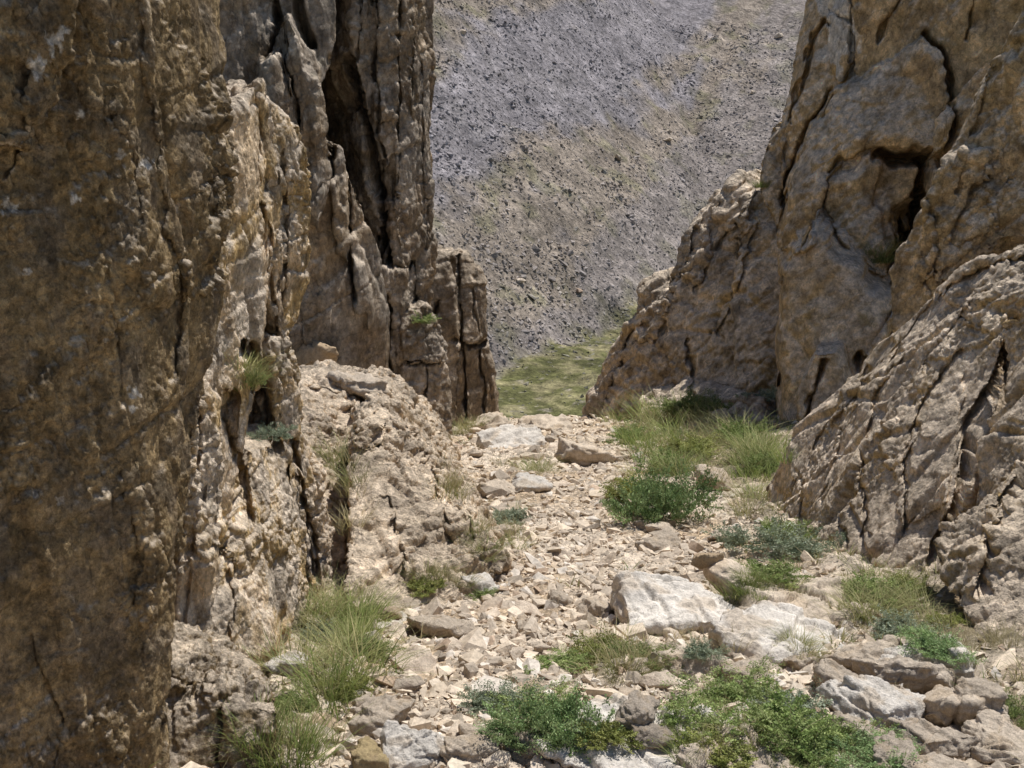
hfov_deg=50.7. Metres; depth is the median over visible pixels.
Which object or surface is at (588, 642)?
shrub
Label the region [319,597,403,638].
grass tuft
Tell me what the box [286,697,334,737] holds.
grass tuft
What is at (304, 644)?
grass tuft
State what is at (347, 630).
grass tuft
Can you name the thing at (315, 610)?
grass tuft
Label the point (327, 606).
grass tuft
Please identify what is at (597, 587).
stone
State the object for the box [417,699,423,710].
stone
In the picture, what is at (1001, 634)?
grass tuft
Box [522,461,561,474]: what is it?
grass tuft
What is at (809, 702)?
shrub
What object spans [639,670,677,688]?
stone
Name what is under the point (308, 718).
grass tuft
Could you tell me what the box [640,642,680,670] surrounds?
grass tuft
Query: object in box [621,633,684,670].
grass tuft
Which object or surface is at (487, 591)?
shrub
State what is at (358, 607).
grass tuft
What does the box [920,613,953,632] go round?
grass tuft
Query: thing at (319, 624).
shrub
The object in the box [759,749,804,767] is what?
grass tuft
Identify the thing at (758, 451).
grass tuft
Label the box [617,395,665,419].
grass tuft
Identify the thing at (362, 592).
grass tuft
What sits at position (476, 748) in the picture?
boulder
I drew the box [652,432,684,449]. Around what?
grass tuft
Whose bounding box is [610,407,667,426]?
grass tuft
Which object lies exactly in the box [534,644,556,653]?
stone
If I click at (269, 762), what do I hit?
grass tuft
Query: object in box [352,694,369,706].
stone
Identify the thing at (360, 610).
grass tuft
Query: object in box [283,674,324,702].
grass tuft
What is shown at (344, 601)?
grass tuft
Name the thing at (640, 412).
grass tuft
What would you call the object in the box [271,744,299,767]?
stone
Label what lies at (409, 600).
stone
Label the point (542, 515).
stone
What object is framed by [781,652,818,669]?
stone
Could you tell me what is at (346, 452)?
grass tuft
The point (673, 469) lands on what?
grass tuft
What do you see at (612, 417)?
grass tuft
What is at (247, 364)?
grass tuft
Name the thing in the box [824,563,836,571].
stone
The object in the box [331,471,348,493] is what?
grass tuft
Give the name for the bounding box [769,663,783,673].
stone
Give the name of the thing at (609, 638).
grass tuft
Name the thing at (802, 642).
grass tuft
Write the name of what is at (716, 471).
grass tuft
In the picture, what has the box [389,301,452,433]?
stepped block
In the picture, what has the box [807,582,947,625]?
grass tuft
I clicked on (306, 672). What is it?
grass tuft
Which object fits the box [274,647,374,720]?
grass tuft
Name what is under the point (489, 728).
shrub
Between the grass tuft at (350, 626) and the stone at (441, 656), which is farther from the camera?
the grass tuft at (350, 626)
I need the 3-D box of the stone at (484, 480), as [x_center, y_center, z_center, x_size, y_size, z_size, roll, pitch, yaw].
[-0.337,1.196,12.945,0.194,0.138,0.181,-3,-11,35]
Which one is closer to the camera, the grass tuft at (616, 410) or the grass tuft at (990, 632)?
the grass tuft at (990, 632)
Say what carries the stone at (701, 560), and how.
on the boulder at (782, 595)
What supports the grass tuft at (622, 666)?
on the gully floor
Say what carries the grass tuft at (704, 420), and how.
on the gully floor
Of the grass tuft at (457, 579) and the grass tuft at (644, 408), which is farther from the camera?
the grass tuft at (644, 408)
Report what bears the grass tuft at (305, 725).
on the gully floor
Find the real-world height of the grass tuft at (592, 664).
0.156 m
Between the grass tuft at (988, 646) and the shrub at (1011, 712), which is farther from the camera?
the grass tuft at (988, 646)
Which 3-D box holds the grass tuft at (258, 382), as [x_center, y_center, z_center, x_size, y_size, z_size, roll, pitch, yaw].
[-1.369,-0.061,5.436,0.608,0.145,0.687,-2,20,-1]
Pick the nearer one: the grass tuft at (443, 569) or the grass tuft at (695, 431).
the grass tuft at (443, 569)
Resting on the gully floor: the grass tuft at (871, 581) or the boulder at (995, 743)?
the boulder at (995, 743)
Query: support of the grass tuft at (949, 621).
on the gully floor
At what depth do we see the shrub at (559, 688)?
4.70 m
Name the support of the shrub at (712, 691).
on the gully floor
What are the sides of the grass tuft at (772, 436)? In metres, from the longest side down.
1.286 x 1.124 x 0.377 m
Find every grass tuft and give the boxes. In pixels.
[191,681,327,759]
[204,675,302,752]
[212,702,365,767]
[218,701,375,767]
[223,345,293,369]
[225,354,284,391]
[227,693,323,763]
[233,355,279,376]
[234,614,396,687]
[235,356,270,378]
[240,358,272,381]
[247,608,466,702]
[249,608,429,671]
[249,709,306,767]
[252,704,309,762]
[255,718,334,767]
[256,649,279,664]
[268,630,348,687]
[268,637,389,714]
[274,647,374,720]
[275,613,344,663]
[275,692,336,739]
[276,663,369,719]
[276,695,361,753]
[276,703,358,747]
[277,630,399,694]
[278,700,335,746]
[281,639,373,701]
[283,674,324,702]
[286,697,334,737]
[286,708,360,766]
[292,574,385,626]
[292,575,354,634]
[294,581,373,633]
[294,585,354,629]
[295,578,449,639]
[296,586,370,625]
[296,613,388,671]
[297,602,424,663]
[298,580,360,627]
[299,557,399,633]
[301,581,410,629]
[302,422,350,470]
[302,581,405,633]
[303,572,345,608]
[307,568,406,617]
[309,605,384,638]
[309,627,390,654]
[310,431,346,471]
[310,568,433,612]
[310,590,405,631]
[311,432,348,463]
[317,571,392,613]
[317,610,380,641]
[318,609,402,640]
[319,428,379,465]
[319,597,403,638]
[319,624,376,660]
[323,448,349,484]
[324,444,390,487]
[325,441,348,462]
[326,458,377,497]
[328,499,382,529]
[330,585,421,621]
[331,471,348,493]
[331,508,369,535]
[391,553,454,580]
[398,554,452,578]
[417,565,444,584]
[422,470,498,499]
[422,562,464,582]
[423,467,474,500]
[432,563,455,579]
[434,464,466,487]
[436,446,460,466]
[444,463,477,490]
[444,569,485,588]
[446,566,476,586]
[447,512,506,537]
[447,530,529,552]
[452,413,475,429]
[452,421,477,434]
[452,421,479,435]
[453,538,514,563]
[455,477,475,502]
[456,416,477,433]
[460,415,493,425]
[462,513,491,536]
[466,505,498,530]
[487,451,513,466]
[499,514,522,532]
[500,519,539,551]
[503,524,528,540]
[504,453,528,466]
[506,517,533,533]
[507,458,563,475]
[511,455,569,470]
[515,449,571,466]
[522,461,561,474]
[525,460,558,472]
[571,614,630,643]
[574,647,610,673]
[584,633,668,687]
[588,408,637,422]
[588,641,663,685]
[589,636,650,663]
[591,616,668,647]
[592,625,642,651]
[593,625,656,672]
[593,663,635,687]
[594,619,669,660]
[598,431,663,459]
[600,455,669,478]
[601,399,635,419]
[604,623,670,644]
[604,634,661,673]
[605,412,655,447]
[606,463,642,481]
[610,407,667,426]
[612,414,654,428]
[613,395,637,411]
[615,384,668,418]
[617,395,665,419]
[617,461,636,477]
[619,390,665,422]
[620,412,688,432]
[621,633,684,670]
[621,646,655,670]
[627,423,681,447]
[629,406,684,426]
[630,423,690,441]
[631,429,686,456]
[631,443,698,460]
[634,406,680,426]
[637,403,665,421]
[639,441,714,474]
[640,409,695,433]
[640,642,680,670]
[644,448,710,478]
[645,452,719,474]
[646,407,692,424]
[648,722,707,767]
[650,438,723,465]
[651,383,702,415]
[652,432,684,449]
[652,444,698,468]
[654,420,715,442]
[656,456,695,477]
[661,623,687,638]
[662,386,726,418]
[663,414,773,445]
[664,402,712,423]
[664,426,683,438]
[670,690,706,718]
[675,414,729,440]
[677,627,714,646]
[678,709,714,731]
[679,444,739,466]
[681,617,707,638]
[682,402,732,423]
[682,407,724,429]
[682,416,728,443]
[682,421,711,437]
[686,404,792,432]
[686,417,716,430]
[687,429,733,449]
[689,457,734,479]
[690,401,762,427]
[690,411,721,426]
[690,471,771,497]
[691,424,789,457]
[693,717,751,756]
[694,402,731,421]
[698,695,767,738]
[702,574,746,600]
[705,406,800,444]
[705,622,768,652]
[707,449,778,479]
[707,464,730,482]
[708,432,777,465]
[708,570,769,600]
[710,486,779,516]
[711,423,788,453]
[712,432,787,458]
[713,412,792,454]
[713,427,781,465]
[713,470,770,498]
[717,557,788,587]
[718,486,768,507]
[719,588,742,604]
[721,442,778,472]
[722,439,774,468]
[722,711,817,758]
[723,490,774,515]
[724,438,785,470]
[724,574,763,595]
[724,575,753,590]
[726,428,771,449]
[727,710,781,743]
[729,562,784,585]
[731,567,755,584]
[733,418,792,450]
[734,438,780,458]
[734,500,771,520]
[736,561,775,590]
[738,436,776,456]
[742,458,776,480]
[742,559,806,586]
[743,618,841,660]
[745,584,778,600]
[751,179,766,187]
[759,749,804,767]
[762,438,799,463]
[767,567,811,597]
[771,623,824,648]
[782,627,840,654]
[788,635,828,660]
[791,571,821,583]
[806,575,894,610]
[807,543,918,582]
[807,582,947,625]
[814,568,953,615]
[814,746,882,767]
[821,562,920,602]
[821,591,906,624]
[829,582,938,617]
[834,581,907,611]
[841,569,927,613]
[842,566,963,616]
[842,601,876,623]
[845,577,919,608]
[852,236,900,255]
[857,578,961,620]
[859,558,932,585]
[860,233,904,256]
[865,556,934,581]
[867,561,944,598]
[868,248,893,263]
[870,572,920,599]
[874,580,912,605]
[876,603,923,623]
[876,613,944,642]
[880,564,940,592]
[883,585,933,606]
[884,584,941,610]
[885,583,939,613]
[891,601,960,623]
[892,610,949,632]
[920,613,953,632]
[926,617,976,645]
[928,604,970,634]
[941,620,967,643]
[955,641,978,667]
[963,612,1023,645]
[965,616,1023,647]
[971,615,1017,644]
[971,631,998,650]
[978,614,1022,640]
[981,625,1023,648]
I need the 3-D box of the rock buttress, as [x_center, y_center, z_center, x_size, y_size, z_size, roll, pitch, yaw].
[-1.670,-1.347,23.203,3.006,4.226,4.093,-10,15,-38]
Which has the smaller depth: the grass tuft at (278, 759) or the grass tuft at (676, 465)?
the grass tuft at (278, 759)
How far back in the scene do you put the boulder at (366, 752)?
4.00 m
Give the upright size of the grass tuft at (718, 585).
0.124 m
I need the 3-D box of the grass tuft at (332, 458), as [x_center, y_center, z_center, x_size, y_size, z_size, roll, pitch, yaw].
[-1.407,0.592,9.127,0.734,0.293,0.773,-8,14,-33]
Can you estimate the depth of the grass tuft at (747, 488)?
11.18 m
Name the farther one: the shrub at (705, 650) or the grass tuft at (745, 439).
the grass tuft at (745, 439)
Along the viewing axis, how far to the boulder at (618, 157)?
299.29 m
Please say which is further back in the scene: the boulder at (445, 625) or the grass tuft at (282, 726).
the boulder at (445, 625)
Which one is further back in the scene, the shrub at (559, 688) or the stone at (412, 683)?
the stone at (412, 683)
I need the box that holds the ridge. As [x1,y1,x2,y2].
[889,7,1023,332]
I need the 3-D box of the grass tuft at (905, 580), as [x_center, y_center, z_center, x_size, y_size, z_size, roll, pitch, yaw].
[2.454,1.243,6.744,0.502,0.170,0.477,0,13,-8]
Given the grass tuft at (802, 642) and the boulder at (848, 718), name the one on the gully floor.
the boulder at (848, 718)
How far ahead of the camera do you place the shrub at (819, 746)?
3.99 m
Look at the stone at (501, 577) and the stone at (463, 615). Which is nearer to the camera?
the stone at (463, 615)
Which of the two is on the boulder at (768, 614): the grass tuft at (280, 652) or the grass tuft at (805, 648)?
the grass tuft at (805, 648)
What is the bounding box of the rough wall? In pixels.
[174,77,334,662]
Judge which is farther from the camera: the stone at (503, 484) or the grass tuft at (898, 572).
the stone at (503, 484)
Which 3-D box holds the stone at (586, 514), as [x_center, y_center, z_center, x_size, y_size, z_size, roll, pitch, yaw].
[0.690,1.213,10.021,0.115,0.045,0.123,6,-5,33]
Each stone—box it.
[262,650,307,677]
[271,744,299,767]
[272,692,288,698]
[296,341,338,365]
[340,564,347,572]
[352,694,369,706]
[377,606,401,620]
[388,676,424,691]
[389,621,406,632]
[389,645,435,673]
[403,597,420,608]
[411,638,420,642]
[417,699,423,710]
[434,637,461,652]
[438,653,446,661]
[456,661,465,667]
[458,612,472,618]
[458,723,485,734]
[460,572,499,593]
[468,411,510,429]
[469,427,481,433]
[469,451,482,456]
[475,478,490,482]
[476,479,517,494]
[497,574,505,581]
[498,524,516,536]
[501,496,515,502]
[504,729,551,766]
[506,633,521,639]
[506,645,524,660]
[511,472,552,492]
[511,539,526,550]
[511,564,523,573]
[515,600,541,615]
[516,414,573,430]
[525,562,535,569]
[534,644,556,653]
[536,513,546,517]
[542,499,550,504]
[544,664,559,673]
[547,590,573,605]
[549,442,557,448]
[550,611,557,620]
[554,436,615,465]
[558,529,568,533]
[558,550,570,556]
[559,482,570,486]
[560,429,571,435]
[576,598,614,616]
[578,541,591,555]
[580,512,592,516]
[590,583,603,592]
[592,562,610,568]
[593,663,602,671]
[597,595,609,602]
[614,456,622,461]
[614,690,659,729]
[625,664,649,674]
[630,723,676,748]
[632,520,649,530]
[634,529,680,551]
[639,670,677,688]
[645,522,676,531]
[664,640,676,649]
[691,552,723,568]
[694,464,733,490]
[707,526,758,544]
[725,647,747,661]
[751,514,759,519]
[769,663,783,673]
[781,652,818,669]
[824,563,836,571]
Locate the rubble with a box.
[155,413,1023,767]
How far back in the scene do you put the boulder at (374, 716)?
4.46 m
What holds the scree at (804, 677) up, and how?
on the gully floor
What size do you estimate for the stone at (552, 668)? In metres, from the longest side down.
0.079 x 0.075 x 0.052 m
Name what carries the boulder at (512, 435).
on the gully floor
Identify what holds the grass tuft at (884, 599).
on the boulder at (782, 595)
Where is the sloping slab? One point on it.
(909, 440)
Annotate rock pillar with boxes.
[322,0,437,374]
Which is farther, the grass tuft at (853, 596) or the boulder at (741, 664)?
the grass tuft at (853, 596)
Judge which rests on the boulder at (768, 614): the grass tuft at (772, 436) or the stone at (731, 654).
the stone at (731, 654)
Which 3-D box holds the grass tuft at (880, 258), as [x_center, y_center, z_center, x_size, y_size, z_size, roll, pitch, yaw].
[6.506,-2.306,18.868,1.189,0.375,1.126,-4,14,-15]
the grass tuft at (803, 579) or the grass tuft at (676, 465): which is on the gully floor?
the grass tuft at (676, 465)
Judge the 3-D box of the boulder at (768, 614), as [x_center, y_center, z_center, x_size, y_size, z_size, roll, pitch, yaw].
[1.442,1.371,5.781,0.740,0.270,0.955,16,13,36]
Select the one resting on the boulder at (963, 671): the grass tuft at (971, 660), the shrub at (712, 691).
the grass tuft at (971, 660)
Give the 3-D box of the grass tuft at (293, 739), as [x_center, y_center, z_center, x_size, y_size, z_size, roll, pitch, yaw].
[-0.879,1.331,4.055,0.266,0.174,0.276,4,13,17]
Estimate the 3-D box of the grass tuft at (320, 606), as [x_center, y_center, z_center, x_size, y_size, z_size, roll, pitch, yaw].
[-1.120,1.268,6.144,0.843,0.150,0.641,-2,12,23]
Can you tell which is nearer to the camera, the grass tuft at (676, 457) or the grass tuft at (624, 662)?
the grass tuft at (624, 662)
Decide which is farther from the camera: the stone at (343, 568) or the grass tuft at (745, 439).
the grass tuft at (745, 439)
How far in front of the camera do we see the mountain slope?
288.63 m
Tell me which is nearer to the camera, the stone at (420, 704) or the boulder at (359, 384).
the stone at (420, 704)
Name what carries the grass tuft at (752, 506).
on the gully floor
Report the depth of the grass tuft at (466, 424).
21.06 m
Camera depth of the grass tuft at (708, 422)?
19.11 m
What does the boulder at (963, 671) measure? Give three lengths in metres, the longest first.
0.460 x 0.367 x 0.235 m
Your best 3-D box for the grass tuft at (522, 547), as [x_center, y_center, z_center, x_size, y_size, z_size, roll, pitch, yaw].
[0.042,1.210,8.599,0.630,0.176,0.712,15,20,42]
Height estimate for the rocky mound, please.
3.513 m
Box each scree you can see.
[258,415,1023,767]
[429,0,801,417]
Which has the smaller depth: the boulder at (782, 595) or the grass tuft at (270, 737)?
the grass tuft at (270, 737)
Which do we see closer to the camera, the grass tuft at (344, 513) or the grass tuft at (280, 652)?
the grass tuft at (280, 652)
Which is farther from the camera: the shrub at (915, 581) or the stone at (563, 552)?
the stone at (563, 552)
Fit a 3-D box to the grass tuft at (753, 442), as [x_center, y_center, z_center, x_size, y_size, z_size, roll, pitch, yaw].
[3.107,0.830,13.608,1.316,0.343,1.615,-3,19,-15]
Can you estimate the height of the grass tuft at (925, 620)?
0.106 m
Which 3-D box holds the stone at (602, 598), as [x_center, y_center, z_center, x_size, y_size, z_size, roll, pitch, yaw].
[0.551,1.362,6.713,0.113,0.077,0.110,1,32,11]
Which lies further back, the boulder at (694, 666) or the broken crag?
the broken crag
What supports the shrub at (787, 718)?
on the boulder at (761, 752)
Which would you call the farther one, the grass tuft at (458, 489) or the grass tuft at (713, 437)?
the grass tuft at (713, 437)
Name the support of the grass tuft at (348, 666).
on the gully floor
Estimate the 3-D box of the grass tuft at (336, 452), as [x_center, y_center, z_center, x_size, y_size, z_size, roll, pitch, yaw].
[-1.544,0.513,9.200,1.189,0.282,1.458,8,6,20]
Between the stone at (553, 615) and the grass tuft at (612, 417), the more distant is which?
the grass tuft at (612, 417)
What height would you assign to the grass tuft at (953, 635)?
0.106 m
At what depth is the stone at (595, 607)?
6.48 m
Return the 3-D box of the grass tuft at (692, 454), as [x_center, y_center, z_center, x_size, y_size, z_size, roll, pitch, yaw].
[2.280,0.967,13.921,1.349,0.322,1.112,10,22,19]
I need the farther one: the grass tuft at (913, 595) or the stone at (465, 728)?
the grass tuft at (913, 595)
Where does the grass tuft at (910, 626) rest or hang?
on the boulder at (963, 671)
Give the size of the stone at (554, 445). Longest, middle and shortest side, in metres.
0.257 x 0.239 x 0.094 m
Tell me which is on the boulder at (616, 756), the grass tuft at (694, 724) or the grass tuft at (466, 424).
the grass tuft at (694, 724)
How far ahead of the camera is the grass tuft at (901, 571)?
7.13 m
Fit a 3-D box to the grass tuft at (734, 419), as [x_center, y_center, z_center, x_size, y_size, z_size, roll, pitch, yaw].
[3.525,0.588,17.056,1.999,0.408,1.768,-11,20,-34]
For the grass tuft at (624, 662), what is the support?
on the gully floor
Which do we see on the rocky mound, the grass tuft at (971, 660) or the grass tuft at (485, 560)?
the grass tuft at (485, 560)
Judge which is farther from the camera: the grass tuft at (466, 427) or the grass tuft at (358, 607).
the grass tuft at (466, 427)
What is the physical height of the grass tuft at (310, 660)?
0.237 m
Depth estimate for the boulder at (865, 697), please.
4.51 m
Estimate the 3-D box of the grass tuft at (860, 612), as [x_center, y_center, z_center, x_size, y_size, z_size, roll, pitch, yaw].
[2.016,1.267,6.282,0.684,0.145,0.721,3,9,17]
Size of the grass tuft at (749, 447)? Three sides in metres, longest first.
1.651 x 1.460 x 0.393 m
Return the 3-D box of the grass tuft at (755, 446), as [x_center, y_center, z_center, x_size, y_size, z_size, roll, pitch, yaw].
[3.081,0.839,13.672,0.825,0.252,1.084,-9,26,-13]
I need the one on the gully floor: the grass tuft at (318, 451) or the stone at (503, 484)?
the stone at (503, 484)
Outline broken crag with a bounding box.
[582,168,780,427]
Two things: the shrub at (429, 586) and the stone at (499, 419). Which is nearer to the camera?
the shrub at (429, 586)
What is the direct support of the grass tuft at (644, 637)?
on the gully floor
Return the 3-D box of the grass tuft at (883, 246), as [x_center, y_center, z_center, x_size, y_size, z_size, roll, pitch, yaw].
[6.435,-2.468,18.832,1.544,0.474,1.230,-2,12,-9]
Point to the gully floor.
(992, 654)
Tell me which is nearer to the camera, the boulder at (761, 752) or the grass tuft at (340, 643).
the boulder at (761, 752)
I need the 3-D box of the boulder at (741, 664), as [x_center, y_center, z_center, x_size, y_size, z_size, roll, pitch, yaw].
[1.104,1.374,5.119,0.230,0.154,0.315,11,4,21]
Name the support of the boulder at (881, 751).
on the gully floor
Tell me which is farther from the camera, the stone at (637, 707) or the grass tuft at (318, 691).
the grass tuft at (318, 691)
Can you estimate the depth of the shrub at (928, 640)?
5.09 m
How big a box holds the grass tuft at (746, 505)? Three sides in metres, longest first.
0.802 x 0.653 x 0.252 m
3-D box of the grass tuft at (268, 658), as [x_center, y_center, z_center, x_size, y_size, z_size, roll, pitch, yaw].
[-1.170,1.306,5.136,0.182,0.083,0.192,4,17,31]
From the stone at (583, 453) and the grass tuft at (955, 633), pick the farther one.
the stone at (583, 453)
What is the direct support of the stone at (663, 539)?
on the gully floor
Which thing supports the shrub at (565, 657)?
on the gully floor
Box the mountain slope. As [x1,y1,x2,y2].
[429,0,805,417]
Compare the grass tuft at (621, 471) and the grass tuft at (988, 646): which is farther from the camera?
the grass tuft at (621, 471)
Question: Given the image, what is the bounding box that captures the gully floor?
[178,416,1023,767]
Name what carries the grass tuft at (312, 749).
on the gully floor
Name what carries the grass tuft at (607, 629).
on the gully floor
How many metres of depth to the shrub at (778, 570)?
6.68 m
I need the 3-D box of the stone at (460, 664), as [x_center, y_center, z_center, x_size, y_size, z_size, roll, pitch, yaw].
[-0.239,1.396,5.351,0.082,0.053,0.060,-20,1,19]
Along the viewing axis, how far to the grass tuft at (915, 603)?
6.31 m
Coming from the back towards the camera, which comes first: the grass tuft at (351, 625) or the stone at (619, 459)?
the stone at (619, 459)
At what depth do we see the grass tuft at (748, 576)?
6.54 m
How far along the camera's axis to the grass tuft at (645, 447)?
15.31 m
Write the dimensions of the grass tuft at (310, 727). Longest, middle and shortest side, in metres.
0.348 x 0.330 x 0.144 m
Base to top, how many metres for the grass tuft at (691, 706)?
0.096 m
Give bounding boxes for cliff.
[0,0,276,767]
[219,0,435,368]
[760,0,1023,421]
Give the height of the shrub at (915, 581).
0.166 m
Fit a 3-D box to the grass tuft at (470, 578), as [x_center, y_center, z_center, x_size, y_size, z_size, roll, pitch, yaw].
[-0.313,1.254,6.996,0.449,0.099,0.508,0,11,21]
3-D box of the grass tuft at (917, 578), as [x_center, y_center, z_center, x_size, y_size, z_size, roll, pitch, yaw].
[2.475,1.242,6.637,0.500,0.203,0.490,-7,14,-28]
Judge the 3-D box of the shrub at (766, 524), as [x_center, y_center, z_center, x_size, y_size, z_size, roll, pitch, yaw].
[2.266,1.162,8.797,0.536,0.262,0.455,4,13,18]
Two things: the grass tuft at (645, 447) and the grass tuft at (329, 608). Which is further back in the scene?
the grass tuft at (645, 447)
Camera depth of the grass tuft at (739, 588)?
6.43 m
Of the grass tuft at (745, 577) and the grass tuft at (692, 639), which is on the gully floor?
the grass tuft at (692, 639)
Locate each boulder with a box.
[325,370,387,399]
[347,693,415,738]
[351,736,389,767]
[379,720,444,767]
[406,613,475,639]
[440,730,500,764]
[476,420,546,447]
[535,693,723,767]
[609,570,736,635]
[615,154,621,160]
[649,645,732,678]
[675,723,798,767]
[703,558,900,623]
[708,600,851,666]
[721,654,770,688]
[774,33,782,37]
[811,658,858,690]
[815,674,932,730]
[818,634,898,673]
[829,711,885,760]
[850,655,954,694]
[872,730,918,767]
[878,634,976,684]
[885,717,978,759]
[899,752,971,767]
[922,684,1008,725]
[954,676,1007,710]
[961,709,1023,764]
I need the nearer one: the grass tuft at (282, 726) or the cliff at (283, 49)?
the grass tuft at (282, 726)
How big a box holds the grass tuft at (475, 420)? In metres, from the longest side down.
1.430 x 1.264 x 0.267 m
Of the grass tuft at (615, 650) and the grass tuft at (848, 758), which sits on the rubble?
the grass tuft at (615, 650)
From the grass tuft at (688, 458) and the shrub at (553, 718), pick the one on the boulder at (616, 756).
the shrub at (553, 718)
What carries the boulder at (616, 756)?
on the gully floor
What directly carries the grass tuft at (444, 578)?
on the rocky mound
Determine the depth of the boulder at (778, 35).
410.68 m
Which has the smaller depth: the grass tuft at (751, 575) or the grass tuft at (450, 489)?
the grass tuft at (751, 575)
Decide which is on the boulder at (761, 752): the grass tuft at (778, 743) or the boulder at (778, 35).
the grass tuft at (778, 743)
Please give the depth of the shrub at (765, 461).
12.92 m
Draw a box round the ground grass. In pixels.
[148,411,1023,767]
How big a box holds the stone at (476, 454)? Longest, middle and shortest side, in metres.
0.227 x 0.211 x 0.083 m
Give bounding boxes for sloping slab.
[766,244,1023,636]
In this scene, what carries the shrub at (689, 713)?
on the boulder at (616, 756)
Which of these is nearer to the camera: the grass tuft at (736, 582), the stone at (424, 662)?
the stone at (424, 662)
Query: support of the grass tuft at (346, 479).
on the rocky mound
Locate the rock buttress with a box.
[430,235,499,424]
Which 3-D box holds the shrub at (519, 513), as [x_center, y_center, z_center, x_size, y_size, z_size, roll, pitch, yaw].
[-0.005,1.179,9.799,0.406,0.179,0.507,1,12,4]
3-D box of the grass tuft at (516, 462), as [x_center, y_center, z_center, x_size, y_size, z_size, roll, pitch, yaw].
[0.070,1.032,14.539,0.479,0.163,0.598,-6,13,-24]
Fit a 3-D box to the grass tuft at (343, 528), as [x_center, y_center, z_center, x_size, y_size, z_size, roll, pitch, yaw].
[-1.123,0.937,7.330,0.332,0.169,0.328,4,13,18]
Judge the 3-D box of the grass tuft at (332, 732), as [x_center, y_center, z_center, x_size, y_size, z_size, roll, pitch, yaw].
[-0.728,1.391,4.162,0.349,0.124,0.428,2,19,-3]
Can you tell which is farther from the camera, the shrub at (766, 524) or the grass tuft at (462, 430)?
the grass tuft at (462, 430)
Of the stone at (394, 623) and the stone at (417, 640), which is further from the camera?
the stone at (394, 623)
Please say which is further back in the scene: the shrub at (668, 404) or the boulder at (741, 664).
the shrub at (668, 404)
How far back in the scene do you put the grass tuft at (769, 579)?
6.58 m
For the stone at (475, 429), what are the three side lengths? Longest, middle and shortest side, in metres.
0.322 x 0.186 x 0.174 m
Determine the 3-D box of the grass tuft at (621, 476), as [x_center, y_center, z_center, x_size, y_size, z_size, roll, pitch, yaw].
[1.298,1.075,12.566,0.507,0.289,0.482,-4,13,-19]
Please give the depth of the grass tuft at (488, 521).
7.89 m
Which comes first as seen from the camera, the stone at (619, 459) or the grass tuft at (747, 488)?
the grass tuft at (747, 488)
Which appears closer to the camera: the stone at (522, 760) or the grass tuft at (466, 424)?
the stone at (522, 760)
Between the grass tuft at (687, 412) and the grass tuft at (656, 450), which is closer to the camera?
the grass tuft at (656, 450)
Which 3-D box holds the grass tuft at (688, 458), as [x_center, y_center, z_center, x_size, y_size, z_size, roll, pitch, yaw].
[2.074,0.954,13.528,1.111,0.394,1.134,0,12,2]
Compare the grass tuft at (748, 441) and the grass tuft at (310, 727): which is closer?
the grass tuft at (310, 727)
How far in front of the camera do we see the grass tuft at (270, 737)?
4.01 m
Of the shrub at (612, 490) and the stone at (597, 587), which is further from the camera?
the shrub at (612, 490)
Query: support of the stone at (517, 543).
on the gully floor
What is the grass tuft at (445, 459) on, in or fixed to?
on the rocky mound
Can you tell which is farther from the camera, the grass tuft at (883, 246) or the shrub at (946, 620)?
the grass tuft at (883, 246)
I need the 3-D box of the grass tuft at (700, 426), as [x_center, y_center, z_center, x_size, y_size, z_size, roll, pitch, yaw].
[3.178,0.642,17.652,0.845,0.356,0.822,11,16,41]
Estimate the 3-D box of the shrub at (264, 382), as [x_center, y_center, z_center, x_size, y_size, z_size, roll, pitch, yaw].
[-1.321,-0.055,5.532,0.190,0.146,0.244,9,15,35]
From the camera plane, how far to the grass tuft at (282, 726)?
4.01 m
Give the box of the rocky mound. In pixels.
[298,359,511,608]
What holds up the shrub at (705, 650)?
on the boulder at (694, 666)
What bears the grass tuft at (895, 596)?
on the boulder at (782, 595)
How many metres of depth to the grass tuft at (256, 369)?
5.48 m
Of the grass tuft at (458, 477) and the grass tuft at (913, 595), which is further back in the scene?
the grass tuft at (458, 477)
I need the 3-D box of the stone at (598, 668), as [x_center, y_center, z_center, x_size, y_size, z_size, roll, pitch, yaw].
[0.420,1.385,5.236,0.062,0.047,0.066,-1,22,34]
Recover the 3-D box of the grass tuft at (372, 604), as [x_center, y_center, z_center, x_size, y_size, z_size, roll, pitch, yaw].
[-0.857,1.321,6.161,1.153,0.226,0.939,-1,12,-12]
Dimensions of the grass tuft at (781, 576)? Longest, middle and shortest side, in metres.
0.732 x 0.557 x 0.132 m
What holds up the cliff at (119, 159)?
on the gully floor
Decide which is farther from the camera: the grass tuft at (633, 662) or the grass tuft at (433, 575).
the grass tuft at (433, 575)
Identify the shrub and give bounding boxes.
[245,361,272,386]
[246,421,298,441]
[275,689,327,720]
[294,615,335,642]
[311,667,375,702]
[344,633,406,659]
[403,574,447,597]
[408,309,439,323]
[455,674,553,717]
[466,587,497,600]
[472,709,540,755]
[481,682,623,762]
[484,675,579,718]
[492,500,532,524]
[521,643,597,673]
[566,620,632,670]
[574,712,652,753]
[598,470,656,503]
[599,446,726,527]
[601,419,680,444]
[603,640,684,671]
[631,445,690,475]
[646,384,713,418]
[656,685,750,752]
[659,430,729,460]
[659,655,786,709]
[665,722,758,767]
[673,387,733,410]
[682,632,730,662]
[700,512,847,562]
[707,676,843,762]
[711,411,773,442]
[734,385,776,402]
[734,554,814,587]
[738,676,832,734]
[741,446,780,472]
[759,516,823,538]
[765,725,844,767]
[808,713,899,760]
[811,723,926,767]
[868,602,951,638]
[871,253,894,264]
[883,569,938,599]
[894,621,988,669]
[925,611,970,628]
[1003,686,1023,729]
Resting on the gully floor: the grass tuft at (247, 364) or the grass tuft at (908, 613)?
the grass tuft at (908, 613)

